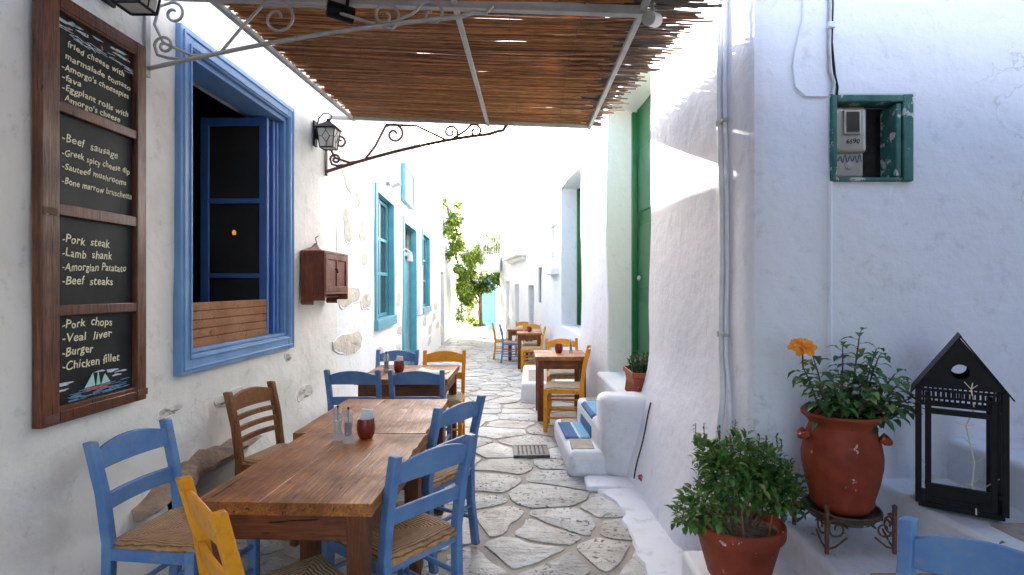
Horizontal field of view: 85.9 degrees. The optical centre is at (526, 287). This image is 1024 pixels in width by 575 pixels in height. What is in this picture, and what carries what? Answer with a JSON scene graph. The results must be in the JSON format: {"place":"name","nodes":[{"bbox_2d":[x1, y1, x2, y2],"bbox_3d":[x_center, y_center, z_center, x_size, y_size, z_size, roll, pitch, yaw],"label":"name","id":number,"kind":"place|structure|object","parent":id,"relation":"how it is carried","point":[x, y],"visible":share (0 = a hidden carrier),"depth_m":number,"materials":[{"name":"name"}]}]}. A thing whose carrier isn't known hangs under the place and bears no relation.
{"place":"outdoors","nodes":[
{"label":"outdoors","id":0,"kind":"place"},
{"bbox_2d":[167,292,647,574],"bbox_3d":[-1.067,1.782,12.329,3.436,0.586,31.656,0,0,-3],"label":"paving","id":1,"kind":"structure","parent":0,"point":[604,555],"depth_m":3.84,"materials":[{"name":"stone"}]},
{"bbox_2d":[0,0,338,574],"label":"whitewashed house","id":2,"kind":"structure","parent":1,"relation":"on","point":[241,210],"depth_m":3.06,"materials":[{"name":"white paint"}]},
{"bbox_2d":[32,0,147,428],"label":"menu board","id":3,"kind":"object","parent":2,"relation":"attached to","point":[88,213],"visible":1,"depth_m":2.34,"materials":[{"name":"brown wood"}]},
{"bbox_2d":[101,0,160,15],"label":"wall lantern","id":4,"kind":"object","parent":2,"relation":"attached to","point":[139,7],"depth_m":2.48,"materials":[{"name":"black metal"}]},
{"bbox_2d":[173,23,293,375],"bbox_3d":[-2.148,-0.475,3.690,0.583,1.910,1.450,0,0,0],"label":"window","id":5,"kind":"structure","parent":2,"relation":"in","point":[247,164],"depth_m":4.11,"materials":[{"name":"blue paint"}]},
{"bbox_2d":[144,0,493,77],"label":"scroll bracket","id":6,"kind":"object","parent":2,"relation":"attached to","point":[387,24],"visible":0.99,"depth_m":2.72,"materials":[{"name":"grey metal"}]},
{"bbox_2d":[301,236,347,304],"bbox_3d":[-1.769,-0.159,4.880,0.232,0.608,0.600,0,0,0],"label":"wall cabinet","id":7,"kind":"object","parent":2,"relation":"attached to","point":[324,274],"depth_m":4.58,"materials":[{"name":"brown wood"}]},
{"bbox_2d":[325,253,347,291],"bbox_3d":[-1.680,-0.125,4.880,0.054,0.322,0.552,0,0,0],"label":"door","id":8,"kind":"structure","parent":7,"relation":"in","point":[336,267],"depth_m":4.86,"materials":[{"name":"brown wood"}]},
{"bbox_2d":[313,113,341,150],"bbox_3d":[-1.776,-1.391,4.880,0.224,0.322,0.192,0,0,0],"label":"wall lantern","id":9,"kind":"object","parent":2,"relation":"attached to","point":[326,134],"depth_m":4.82,"materials":[{"name":"black metal"}]},
{"bbox_2d":[325,123,507,175],"bbox_3d":[-1.034,-1.298,5.170,1.714,0.495,0.035,0,0,0],"label":"scroll bracket","id":10,"kind":"object","parent":2,"relation":"attached to","point":[368,158],"visible":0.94,"depth_m":5.16,"materials":[{"name":"metal"}]},
{"bbox_2d":[164,0,721,129],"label":"reed canopy","id":11,"kind":"object","parent":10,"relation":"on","point":[572,63],"visible":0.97,"depth_m":3.53,"materials":[{"name":"wood"}]},
{"bbox_2d":[325,0,355,24],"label":"spotlight","id":12,"kind":"object","parent":11,"relation":"attached to","point":[334,9],"visible":0.92,"depth_m":2.73,"materials":[{"name":"black metal"}]},
{"bbox_2d":[642,1,662,27],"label":"spotlight","id":13,"kind":"object","parent":11,"relation":"attached to","point":[652,18],"visible":0.94,"depth_m":2.75,"materials":[{"name":"paint"}]},
{"bbox_2d":[82,418,259,574],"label":"chair","id":14,"kind":"object","parent":1,"relation":"on","point":[165,540],"visible":0.68,"depth_m":2.28,"materials":[{"name":"blue paint"}]},
{"bbox_2d":[175,475,343,574],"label":"chair","id":15,"kind":"object","parent":1,"relation":"on","point":[206,524],"visible":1,"depth_m":1.70,"materials":[{"name":"paint"}]},
{"bbox_2d":[223,381,299,546],"bbox_3d":[-1.517,1.054,3.408,0.490,0.865,0.434,0,0,12],"label":"chair","id":16,"kind":"object","parent":1,"relation":"on","point":[245,397],"visible":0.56,"depth_m":3.39,"materials":[{"name":"brown wood"}]},
{"bbox_2d":[200,433,427,574],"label":"table","id":17,"kind":"object","parent":1,"relation":"on","point":[312,491],"visible":0.85,"depth_m":2.04,"materials":[{"name":"brown wood"}]},
{"bbox_2d":[334,405,340,433],"bbox_3d":[-0.925,0.662,2.690,0.054,0.173,0.054,0,0,0],"label":"grinder","id":18,"kind":"object","parent":17,"relation":"on","point":[337,427],"visible":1,"depth_m":2.68,"materials":[{"name":"clear glass"}]},
{"bbox_2d":[345,407,351,435],"bbox_3d":[-0.863,0.662,2.655,0.054,0.173,0.054,0,0,0],"label":"grinder","id":19,"kind":"object","parent":17,"relation":"on","point":[348,428],"visible":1,"depth_m":2.64,"materials":[{"name":"clear glass"}]},
{"bbox_2d":[357,408,374,439],"bbox_3d":[-0.800,0.674,2.735,0.090,0.149,0.090,0,0,0],"label":"cup","id":20,"kind":"object","parent":17,"relation":"on","point":[366,425],"visible":1,"depth_m":2.71,"materials":[{"name":"red ceramic"}]},
{"bbox_2d":[324,369,381,410],"bbox_3d":[-1.311,1.054,4.372,0.434,0.865,0.490,0,0,2],"label":"chair","id":21,"kind":"object","parent":1,"relation":"on","point":[351,378],"visible":0.2,"depth_m":4.15,"materials":[{"name":"blue paint"}]},
{"bbox_2d":[293,399,448,570],"bbox_3d":[-0.864,1.117,3.265,0.684,0.737,0.870,0,0,0],"label":"table","id":22,"kind":"object","parent":1,"relation":"on","point":[402,416],"visible":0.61,"depth_m":3.20,"materials":[{"name":"brown wood"}]},
{"bbox_2d":[332,102,451,396],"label":"whitewashed house","id":23,"kind":"structure","parent":1,"relation":"on","point":[380,224],"depth_m":8.40,"materials":[{"name":"paint"}]},
{"bbox_2d":[374,182,396,330],"bbox_3d":[-2.107,-0.415,8.028,0.180,1.970,1.503,0,0,-4],"label":"window","id":24,"kind":"structure","parent":23,"relation":"in","point":[385,316],"depth_m":8.35,"materials":[{"name":"teal paint"}]},
{"bbox_2d":[386,176,400,187],"bbox_3d":[-1.968,-1.550,8.107,0.200,0.139,0.220,0,0,-4],"label":"floodlight","id":25,"kind":"object","parent":23,"relation":"attached to","point":[393,182],"visible":1,"depth_m":8.00,"materials":[{"name":"white paint"}]},
{"bbox_2d":[399,248,412,261],"bbox_3d":[-2.043,-0.556,9.308,0.235,0.232,0.099,0,0,-4],"label":"wall lamp","id":26,"kind":"object","parent":23,"relation":"attached to","point":[410,257],"visible":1,"depth_m":9.29,"materials":[{"name":"white metal"}]},
{"bbox_2d":[401,163,414,209],"bbox_3d":[-2.179,-1.835,10.102,0.070,0.650,1.200,0,0,-4],"label":"wall sign","id":27,"kind":"object","parent":23,"relation":"attached to","point":[407,188],"visible":1,"depth_m":9.93,"materials":[{"name":"white paint"}]},
{"bbox_2d":[402,215,416,364],"bbox_3d":[-2.344,0.235,10.594,0.225,3.030,1.824,0,0,-4],"label":"door","id":28,"kind":"structure","parent":23,"relation":"in","point":[407,224],"depth_m":11.39,"materials":[{"name":"teal paint"}]},
{"bbox_2d":[413,123,415,174],"bbox_3d":[-2.082,-2.655,10.257,0.041,1.012,1.563,0,0,-14],"label":"overhead cable","id":29,"kind":"object","parent":23,"relation":"attached to","point":[414,149],"visible":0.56,"depth_m":10.93,"materials":[{"name":"grey paint"}]},
{"bbox_2d":[418,265,422,314],"bbox_3d":[-2.329,0.050,12.051,0.050,1.080,0.480,0,0,-4],"label":"framed menu","id":30,"kind":"object","parent":23,"relation":"attached to","point":[420,289],"visible":1,"depth_m":11.83,"materials":[{"name":"paper"}]},
{"bbox_2d":[421,228,431,313],"bbox_3d":[-2.472,-0.370,13.248,0.180,1.940,1.664,0,0,-4],"label":"window","id":31,"kind":"structure","parent":23,"relation":"in","point":[425,243],"depth_m":13.90,"materials":[{"name":"teal paint"}]},
{"bbox_2d":[442,191,485,327],"bbox_3d":[-2.257,-0.767,20.168,1.537,4.906,4.943,0,0,4],"label":"climbing vine","id":32,"kind":"object","parent":23,"relation":"attached to","point":[462,289],"visible":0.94,"depth_m":19.98,"materials":[{"name":"green plant"}]},
{"bbox_2d":[375,349,418,398],"bbox_3d":[-1.290,1.054,5.273,0.434,0.865,0.490,0,0,0],"label":"chair","id":33,"kind":"object","parent":1,"relation":"on","point":[406,355],"visible":0.17,"depth_m":5.48,"materials":[{"name":"blue paint"}]},
{"bbox_2d":[322,433,475,574],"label":"chair","id":34,"kind":"object","parent":1,"relation":"on","point":[405,536],"visible":0.81,"depth_m":2.22,"materials":[{"name":"blue paint"}]},
{"bbox_2d":[358,365,459,438],"bbox_3d":[-1.030,1.118,4.900,0.761,0.737,0.840,0,0,0],"label":"table","id":35,"kind":"object","parent":1,"relation":"on","point":[416,390],"visible":0.33,"depth_m":4.51,"materials":[{"name":"brown wood"}]},
{"bbox_2d":[385,353,387,368],"bbox_3d":[-1.240,0.662,4.860,0.054,0.173,0.054,0,0,0],"label":"grinder","id":36,"kind":"object","parent":35,"relation":"on","point":[386,364],"visible":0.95,"depth_m":4.85,"materials":[{"name":"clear glass"}]},
{"bbox_2d":[394,356,403,372],"bbox_3d":[-1.130,0.674,4.860,0.094,0.149,0.094,0,0,0],"label":"cup","id":37,"kind":"object","parent":35,"relation":"on","point":[399,364],"visible":0.99,"depth_m":4.83,"materials":[{"name":"red ceramic"}]},
{"bbox_2d":[414,367,451,373],"bbox_3d":[-0.830,0.734,4.860,0.280,0.021,0.200,0,0,11],"label":"paper sheet","id":38,"kind":"object","parent":35,"relation":"on","point":[431,371],"visible":0.6,"depth_m":4.87,"materials":[{"name":"white paper"}]},
{"bbox_2d":[387,369,451,441],"bbox_3d":[-0.839,1.054,4.372,0.434,0.865,0.490,0,0,-1],"label":"chair","id":39,"kind":"object","parent":1,"relation":"on","point":[416,378],"visible":0.23,"depth_m":4.15,"materials":[{"name":"blue paint"}]},
{"bbox_2d":[401,394,485,573],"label":"chair","id":40,"kind":"object","parent":1,"relation":"on","point":[434,482],"visible":0.38,"depth_m":3.02,"materials":[{"name":"blue paint"}]},
{"bbox_2d":[423,350,465,436],"bbox_3d":[-0.811,1.054,5.238,0.434,0.865,0.490,0,0,-1],"label":"chair","id":41,"kind":"object","parent":1,"relation":"on","point":[447,356],"visible":0.42,"depth_m":5.41,"materials":[{"name":"paint"}]},
{"bbox_2d":[456,245,499,328],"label":"whitewashed house","id":42,"kind":"structure","parent":1,"relation":"on","point":[491,307],"depth_m":27.05,"materials":[{"name":"white paint"}]},
{"bbox_2d":[466,301,472,316],"bbox_3d":[-2.825,0.750,27.030,0.350,1.500,0.100,0,0,0],"label":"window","id":43,"kind":"structure","parent":42,"relation":"in","point":[467,312],"depth_m":27.05,"materials":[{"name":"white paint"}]},
{"bbox_2d":[482,275,495,328],"bbox_3d":[-1.870,0.725,27.095,0.740,2.750,0.090,0,0,0],"label":"door","id":44,"kind":"structure","parent":42,"relation":"in","point":[489,302],"depth_m":27.05,"materials":[{"name":"blue paint"}]},
{"bbox_2d":[471,323,488,337],"bbox_3d":[-1.876,1.712,21.989,0.678,0.596,0.683,0,0,0],"label":"planter","id":45,"kind":"object","parent":1,"relation":"on","point":[479,331],"visible":0.99,"depth_m":21.70,"materials":[{"name":"white concrete"}]},
{"bbox_2d":[464,271,499,324],"bbox_3d":[-1.820,0.396,22.020,2.156,2.420,1.142,0,0,0],"label":"clipped tree","id":46,"kind":"object","parent":45,"relation":"in","point":[487,284],"visible":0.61,"depth_m":21.87,"materials":[{"name":"green plant"}]},
{"bbox_2d":[470,229,499,323],"bbox_3d":[-1.448,-0.286,24.497,2.282,4.694,1.515,0,0,0],"label":"leafy tree","id":47,"kind":"object","parent":1,"relation":"on","point":[491,243],"visible":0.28,"depth_m":24.36,"materials":[{"name":"green plant"}]},
{"bbox_2d":[491,322,511,359],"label":"chair","id":48,"kind":"object","parent":1,"relation":"on","point":[498,340],"visible":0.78,"depth_m":13.14,"materials":[{"name":"paint"}]},
{"bbox_2d":[499,323,517,362],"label":"chair","id":49,"kind":"object","parent":1,"relation":"on","point":[507,342],"visible":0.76,"depth_m":12.35,"materials":[{"name":"blue paint"}]},
{"bbox_2d":[479,126,543,357],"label":"whitewashed house","id":50,"kind":"structure","parent":1,"relation":"on","point":[517,262],"depth_m":15.65,"materials":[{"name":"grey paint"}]},
{"bbox_2d":[540,268,541,302],"bbox_3d":[0.384,-0.050,12.670,0.175,0.900,0.443,0,0,0],"label":"window","id":51,"kind":"structure","parent":50,"relation":"in","point":[540,268],"depth_m":12.76,"materials":[{"name":"grey paint"}]},
{"bbox_2d":[507,327,527,360],"bbox_3d":[-0.199,1.349,13.200,0.523,0.737,0.700,0,0,0],"label":"table","id":52,"kind":"object","parent":1,"relation":"on","point":[512,331],"visible":0.66,"depth_m":12.88,"materials":[{"name":"brown wood"}]},
{"bbox_2d":[515,321,531,355],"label":"chair","id":53,"kind":"object","parent":1,"relation":"on","point":[521,324],"visible":0.4,"depth_m":14.28,"materials":[{"name":"paint"}]},
{"bbox_2d":[517,331,541,368],"bbox_3d":[0.051,1.298,11.500,0.522,0.737,0.620,0,0,0],"label":"table","id":54,"kind":"object","parent":1,"relation":"on","point":[527,335],"visible":0.91,"depth_m":11.21,"materials":[{"name":"brown wood"}]},
{"bbox_2d":[513,445,549,458],"bbox_3d":[0.035,1.484,4.980,0.320,0.028,0.320,0,0,-3],"label":"drain grate","id":55,"kind":"object","parent":1,"relation":"on","point":[530,451],"visible":1,"depth_m":4.93,"materials":[{"name":"metal"}]},
{"bbox_2d":[523,324,540,360],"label":"chair","id":56,"kind":"object","parent":1,"relation":"on","point":[531,343],"visible":0.55,"depth_m":12.43,"materials":[{"name":"paint"}]},
{"bbox_2d":[521,326,545,372],"bbox_3d":[0.138,1.214,10.848,0.490,0.865,0.434,0,0,3],"label":"chair","id":57,"kind":"object","parent":1,"relation":"on","point":[528,348],"visible":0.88,"depth_m":10.65,"materials":[{"name":"paint"}]},
{"bbox_2d":[521,365,573,401],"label":"door steps","id":58,"kind":"structure","parent":1,"relation":"on","point":[528,388],"depth_m":7.57,"materials":[{"name":"stone"}]},
{"bbox_2d":[534,350,588,421],"bbox_3d":[0.391,1.148,6.530,0.602,0.737,0.660,0,0,-1],"label":"table","id":59,"kind":"object","parent":1,"relation":"on","point":[553,359],"visible":0.87,"depth_m":6.23,"materials":[{"name":"brown wood"}]},
{"bbox_2d":[555,343,562,352],"bbox_3d":[0.380,0.725,6.550,0.099,0.108,0.099,0,0,0],"label":"cup","id":60,"kind":"object","parent":59,"relation":"on","point":[558,347],"visible":1,"depth_m":6.51,"materials":[{"name":"red ceramic"}]},
{"bbox_2d":[545,338,577,411],"bbox_3d":[0.468,1.098,7.008,0.434,0.865,0.490,0,0,-3],"label":"chair","id":61,"kind":"object","parent":1,"relation":"on","point":[551,374],"visible":0.58,"depth_m":7.04,"materials":[{"name":"paint"}]},
{"bbox_2d":[543,345,590,432],"bbox_3d":[0.438,1.064,5.856,0.490,0.865,0.434,0,0,7],"label":"chair","id":62,"kind":"object","parent":1,"relation":"on","point":[563,387],"visible":0.84,"depth_m":5.67,"materials":[{"name":"paint"}]},
{"bbox_2d":[554,372,645,491],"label":"door steps","id":63,"kind":"structure","parent":1,"relation":"on","point":[607,447],"depth_m":4.33,"materials":[{"name":"paint"}]},
{"bbox_2d":[558,401,596,438],"bbox_3d":[0.567,1.191,5.000,0.542,0.216,0.560,0,0,0],"label":"rug","id":64,"kind":"object","parent":63,"relation":"on","point":[581,429],"visible":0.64,"depth_m":4.99,"materials":[{"name":"blue fabric"}]},
{"bbox_2d":[623,350,648,391],"bbox_3d":[0.985,0.721,4.660,0.268,0.375,0.447,0,0,0],"label":"potted plant","id":65,"kind":"object","parent":63,"relation":"on","point":[635,370],"visible":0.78,"depth_m":4.56,"materials":[{"name":"ceramic"}]},
{"bbox_2d":[505,406,1005,565],"bbox_3d":[0.018,1.262,5.114,4.066,0.661,7.689,0,0,0],"label":"debris","id":66,"kind":"object","parent":1,"relation":"on","point":[1001,542],"visible":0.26,"depth_m":2.54,"materials":[{"name":"brown plant"}]},
{"bbox_2d":[543,0,1023,550],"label":"corner house","id":67,"kind":"structure","parent":1,"relation":"on","point":[927,234],"depth_m":2.76,"materials":[{"name":"white paint"}]},
{"bbox_2d":[553,224,557,266],"bbox_3d":[0.594,-0.775,10.381,0.045,0.950,1.093,0,0,-5],"label":"blind window","id":68,"kind":"structure","parent":67,"relation":"in","point":[555,229],"depth_m":10.62,"materials":[{"name":"white paint"}]},
{"bbox_2d":[577,188,581,325],"bbox_3d":[0.989,-0.525,8.561,0.110,2.450,1.976,0,0,-5],"label":"window","id":69,"kind":"structure","parent":67,"relation":"in","point":[579,277],"depth_m":9.43,"materials":[{"name":"green paint"}]},
{"bbox_2d":[631,94,650,360],"bbox_3d":[1.248,-0.525,5.240,0.125,2.950,1.635,0,0,-5],"label":"door","id":70,"kind":"structure","parent":67,"relation":"in","point":[641,119],"depth_m":5.81,"materials":[{"name":"green paint"}]},
{"bbox_2d":[633,402,650,478],"bbox_3d":[0.859,1.135,4.087,0.153,0.552,0.012,0,0,-20],"label":"wall cable","id":71,"kind":"object","parent":67,"relation":"attached to","point":[642,440],"depth_m":4.08,"materials":[{"name":"black metal"}]},
{"bbox_2d":[715,0,737,496],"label":"conduit","id":72,"kind":"object","parent":67,"relation":"attached to","point":[722,159],"visible":0.89,"depth_m":3.05,"materials":[{"name":"paint"}]},
{"bbox_2d":[792,0,827,96],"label":"wall cable","id":73,"kind":"object","parent":67,"relation":"attached to","point":[793,72],"depth_m":2.74,"materials":[{"name":"white plastic"}]},
{"bbox_2d":[827,181,832,400],"bbox_3d":[1.515,0.120,2.747,0.024,1.300,0.032,0,0,0],"label":"conduit","id":74,"kind":"object","parent":67,"relation":"attached to","point":[829,261],"visible":0.73,"depth_m":2.74,"materials":[{"name":"white plastic"}]},
{"bbox_2d":[826,0,838,95],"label":"wall cable","id":75,"kind":"object","parent":67,"relation":"attached to","point":[830,25],"depth_m":2.73,"materials":[{"name":"grey paint"}]},
{"bbox_2d":[837,107,865,177],"bbox_3d":[1.629,-0.736,2.802,0.174,0.357,0.106,0,0,0],"label":"electric meter","id":76,"kind":"object","parent":67,"relation":"attached to","point":[851,135],"visible":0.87,"depth_m":2.77,"materials":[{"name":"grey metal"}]},
{"bbox_2d":[681,438,1023,574],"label":"stone stairs","id":77,"kind":"structure","parent":1,"relation":"on","point":[864,551],"depth_m":2.47,"materials":[{"name":"white paint"}]},
{"bbox_2d":[664,419,809,574],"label":"potted plant","id":78,"kind":"object","parent":77,"relation":"on","point":[735,534],"visible":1,"depth_m":2.45,"materials":[{"name":"green plant"}]},
{"bbox_2d":[792,486,897,554],"bbox_3d":[1.430,1.034,2.500,0.324,0.212,0.322,0,0,0],"label":"plant stand","id":79,"kind":"object","parent":77,"relation":"on","point":[872,519],"visible":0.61,"depth_m":2.36,"materials":[{"name":"metal"}]},
{"bbox_2d":[787,327,924,516],"bbox_3d":[1.481,0.594,2.488,0.666,0.813,0.362,0,0,0],"label":"potted plant","id":80,"kind":"object","parent":79,"relation":"on","point":[842,458],"visible":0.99,"depth_m":2.41,"materials":[{"name":"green plant"}]},
{"bbox_2d":[910,332,1014,521],"bbox_3d":[1.855,0.568,2.360,0.342,0.740,0.221,0,0,36],"label":"candle lantern","id":81,"kind":"object","parent":77,"relation":"on","point":[992,501],"visible":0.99,"depth_m":2.29,"materials":[{"name":"black metal"}]},
{"bbox_2d":[922,382,999,514],"bbox_3d":[1.813,0.633,2.317,0.275,0.592,0.099,0,0,41],"label":"light string","id":82,"kind":"object","parent":81,"relation":"hanging from","point":[966,425],"visible":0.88,"depth_m":2.30,"materials":[{"name":"plastic"},{"name":"metal"}]},
{"bbox_2d":[896,515,1023,574],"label":"chair","id":83,"kind":"object","parent":1,"relation":"on","point":[945,555],"visible":1,"depth_m":1.40,"materials":[{"name":"blue paint"}]},
{"bbox_2d":[410,18,526,291],"label":"sky","id":84,"kind":"structure","parent":0,"point":[471,170],"materials":[{"name":"white"}]},
{"bbox_2d":[564,467,683,574],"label":"pavement","id":85,"kind":"structure","parent":0,"point":[658,551],"depth_m":3.28,"materials":[{"name":"white paint"}]}
]}

